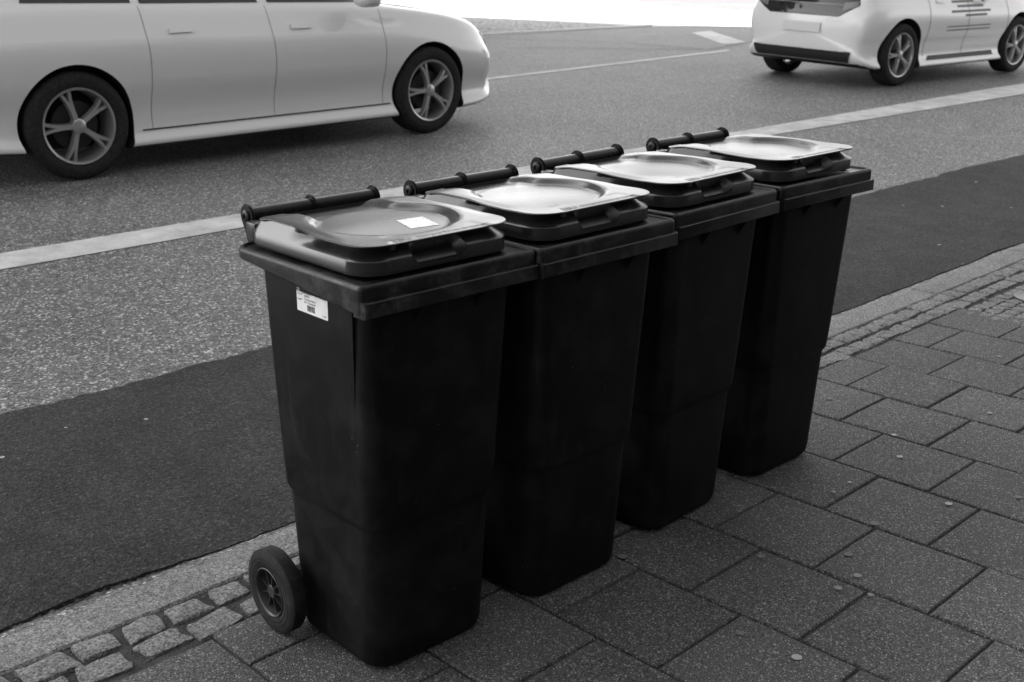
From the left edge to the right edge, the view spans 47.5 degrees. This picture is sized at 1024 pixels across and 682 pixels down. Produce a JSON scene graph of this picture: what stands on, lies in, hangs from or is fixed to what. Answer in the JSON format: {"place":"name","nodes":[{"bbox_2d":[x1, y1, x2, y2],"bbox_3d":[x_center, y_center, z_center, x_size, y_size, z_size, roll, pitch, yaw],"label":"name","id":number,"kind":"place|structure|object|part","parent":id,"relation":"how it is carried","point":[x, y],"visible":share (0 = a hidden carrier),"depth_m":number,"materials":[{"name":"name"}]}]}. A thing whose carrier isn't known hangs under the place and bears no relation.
{"place":"outdoors","nodes":[
{"label":"outdoors","id":0,"kind":"place"},
{"bbox_2d":[0,3,1023,638],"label":"road","id":1,"kind":"structure","parent":0,"point":[70,327],"depth_m":8.14,"materials":[{"name":"grey asphalt"}]},
{"bbox_2d":[12,561,188,627],"bbox_3d":[1.041,0.001,4.739,7.708,0.017,0.069,-17,24,-42],"label":"crumbled tarmac edge","id":2,"kind":"object","parent":1,"relation":"on","point":[77,601],"visible":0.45,"depth_m":2.84,"materials":[{"name":"black asphalt"}]},
{"bbox_2d":[0,0,489,178],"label":"passing estate car","id":3,"kind":"object","parent":1,"relation":"on","point":[107,81],"visible":1,"depth_m":7.75,"materials":[{"name":"white paint"}]},
{"bbox_3d":[-2.714,-2.234,7.128,0.194,0.320,0.720,19,26,41],"label":"window","id":4,"kind":"part","parent":3,"relation":"part of","materials":[{"name":"black glass"}]},
{"bbox_3d":[-2.138,-2.433,7.707,0.246,0.376,0.880,19,26,41],"label":"window","id":5,"kind":"part","parent":3,"relation":"part of","materials":[{"name":"black glass"}]},
{"bbox_3d":[-1.502,-2.628,8.328,0.256,0.395,0.860,19,26,41],"label":"window","id":6,"kind":"part","parent":3,"relation":"part of","materials":[{"name":"black glass"}]},
{"bbox_2d":[0,154,1023,632],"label":"road patch","id":7,"kind":"object","parent":1,"relation":"on","point":[102,490],"visible":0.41,"depth_m":3.60,"materials":[{"name":"black asphalt"}]},
{"bbox_2d":[0,83,1023,268],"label":"lane line","id":8,"kind":"object","parent":1,"relation":"on","point":[93,245],"visible":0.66,"depth_m":6.34,"materials":[{"name":"paint"}]},
{"bbox_2d":[481,25,651,35],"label":"kerb","id":9,"kind":"structure","parent":1,"relation":"on","point":[556,30],"depth_m":21.68,"materials":[{"name":"grey stone"}]},
{"bbox_2d":[487,50,730,79],"bbox_3d":[-3.231,-1.970,10.003,0.608,0.001,19.022,16,24,41],"label":"line","id":10,"kind":"object","parent":1,"relation":"on","point":[602,65],"visible":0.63,"depth_m":14.29,"materials":[{"name":"paint"}]},
{"bbox_2d":[500,38,752,49],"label":"road cracks","id":11,"kind":"object","parent":1,"relation":"on","point":[636,43],"visible":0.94,"depth_m":17.35,"materials":[{"name":"black asphalt"}]},
{"bbox_2d":[692,31,743,43],"bbox_3d":[3.460,-5.155,19.736,0.439,0.001,3.737,0,18,0],"label":"crossing mark","id":12,"kind":"object","parent":1,"relation":"on","point":[718,37],"visible":1,"depth_m":19.54,"materials":[{"name":"paint"}]},
{"bbox_2d":[749,0,1023,85],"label":"passing hatchback","id":13,"kind":"object","parent":1,"relation":"on","point":[879,39],"visible":1,"depth_m":12.91,"materials":[{"name":"white paint"}]},
{"bbox_3d":[3.403,-3.980,12.807,0.496,0.470,1.363,-14,25,-37],"label":"rear window","id":14,"kind":"part","parent":13,"relation":"part of","materials":[{"name":"black glass"}]},
{"bbox_2d":[381,0,751,25],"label":"square paving","id":15,"kind":"structure","parent":0,"point":[626,12],"depth_m":30.12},
{"bbox_2d":[456,16,630,32],"bbox_3d":[-28.413,0.980,1.306,78.130,0.001,10.330,-17,24,-42],"label":"cobbled strip","id":16,"kind":"object","parent":15,"relation":"on","point":[485,25],"visible":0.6,"depth_m":23.70,"materials":[{"name":"grey stone"}]},
{"bbox_2d":[116,298,1023,681],"bbox_3d":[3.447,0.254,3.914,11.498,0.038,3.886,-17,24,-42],"label":"pavement","id":17,"kind":"structure","parent":0,"point":[780,606],"depth_m":2.89,"materials":[{"name":"grey concrete"}]},
{"bbox_2d":[239,185,537,666],"bbox_3d":[-0.295,0.185,2.579,0.472,0.961,0.539,-16,23,-39],"label":"wheelie bin","id":18,"kind":"object","parent":17,"relation":"on","point":[386,317],"visible":1,"depth_m":2.41,"materials":[{"name":"black plastic"}]},
{"bbox_2d":[403,164,677,595],"bbox_3d":[0.035,0.094,2.856,0.472,0.961,0.539,-16,24,-40],"label":"wheelie bin","id":19,"kind":"object","parent":17,"relation":"on","point":[572,326],"visible":0.68,"depth_m":2.67,"materials":[{"name":"plastic"}]},
{"bbox_2d":[530,144,779,528],"bbox_3d":[0.350,-0.014,3.186,0.539,0.961,0.472,16,24,42],"label":"wheelie bin","id":20,"kind":"object","parent":17,"relation":"on","point":[697,274],"visible":0.69,"depth_m":3.00,"materials":[{"name":"plastic"}]},
{"bbox_2d":[646,127,873,474],"bbox_3d":[0.693,-0.121,3.509,0.472,0.961,0.539,-16,24,-40],"label":"wheelie bin","id":21,"kind":"object","parent":17,"relation":"on","point":[796,255],"visible":0.61,"depth_m":3.32,"materials":[{"name":"plastic"}]},
{"bbox_2d":[635,0,756,6],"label":"ground","id":22,"kind":"structure","parent":0,"point":[674,3],"depth_m":49.13,"materials":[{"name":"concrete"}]},
{"bbox_2d":[0,260,1023,681],"bbox_3d":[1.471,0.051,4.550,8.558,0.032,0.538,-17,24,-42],"label":"sett strip","id":23,"kind":"object","parent":22,"relation":"on","point":[58,666],"visible":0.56,"depth_m":2.76,"materials":[{"name":"stone"}]},
{"bbox_2d":[2,578,259,681],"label":"joint grit","id":24,"kind":"object","parent":23,"relation":"on","point":[143,640],"visible":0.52,"depth_m":2.63,"materials":[{"name":"grey gravel"}]},
{"bbox_2d":[1014,291,1023,302],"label":"manhole cover","id":25,"kind":"object","parent":23,"relation":"on","point":[1019,295],"visible":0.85,"depth_m":5.30,"materials":[{"name":"metal"}]},
{"bbox_2d":[0,245,1023,674],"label":"kerb","id":26,"kind":"structure","parent":22,"relation":"on","point":[26,647],"depth_m":2.87,"materials":[{"name":"stone"}]}
]}

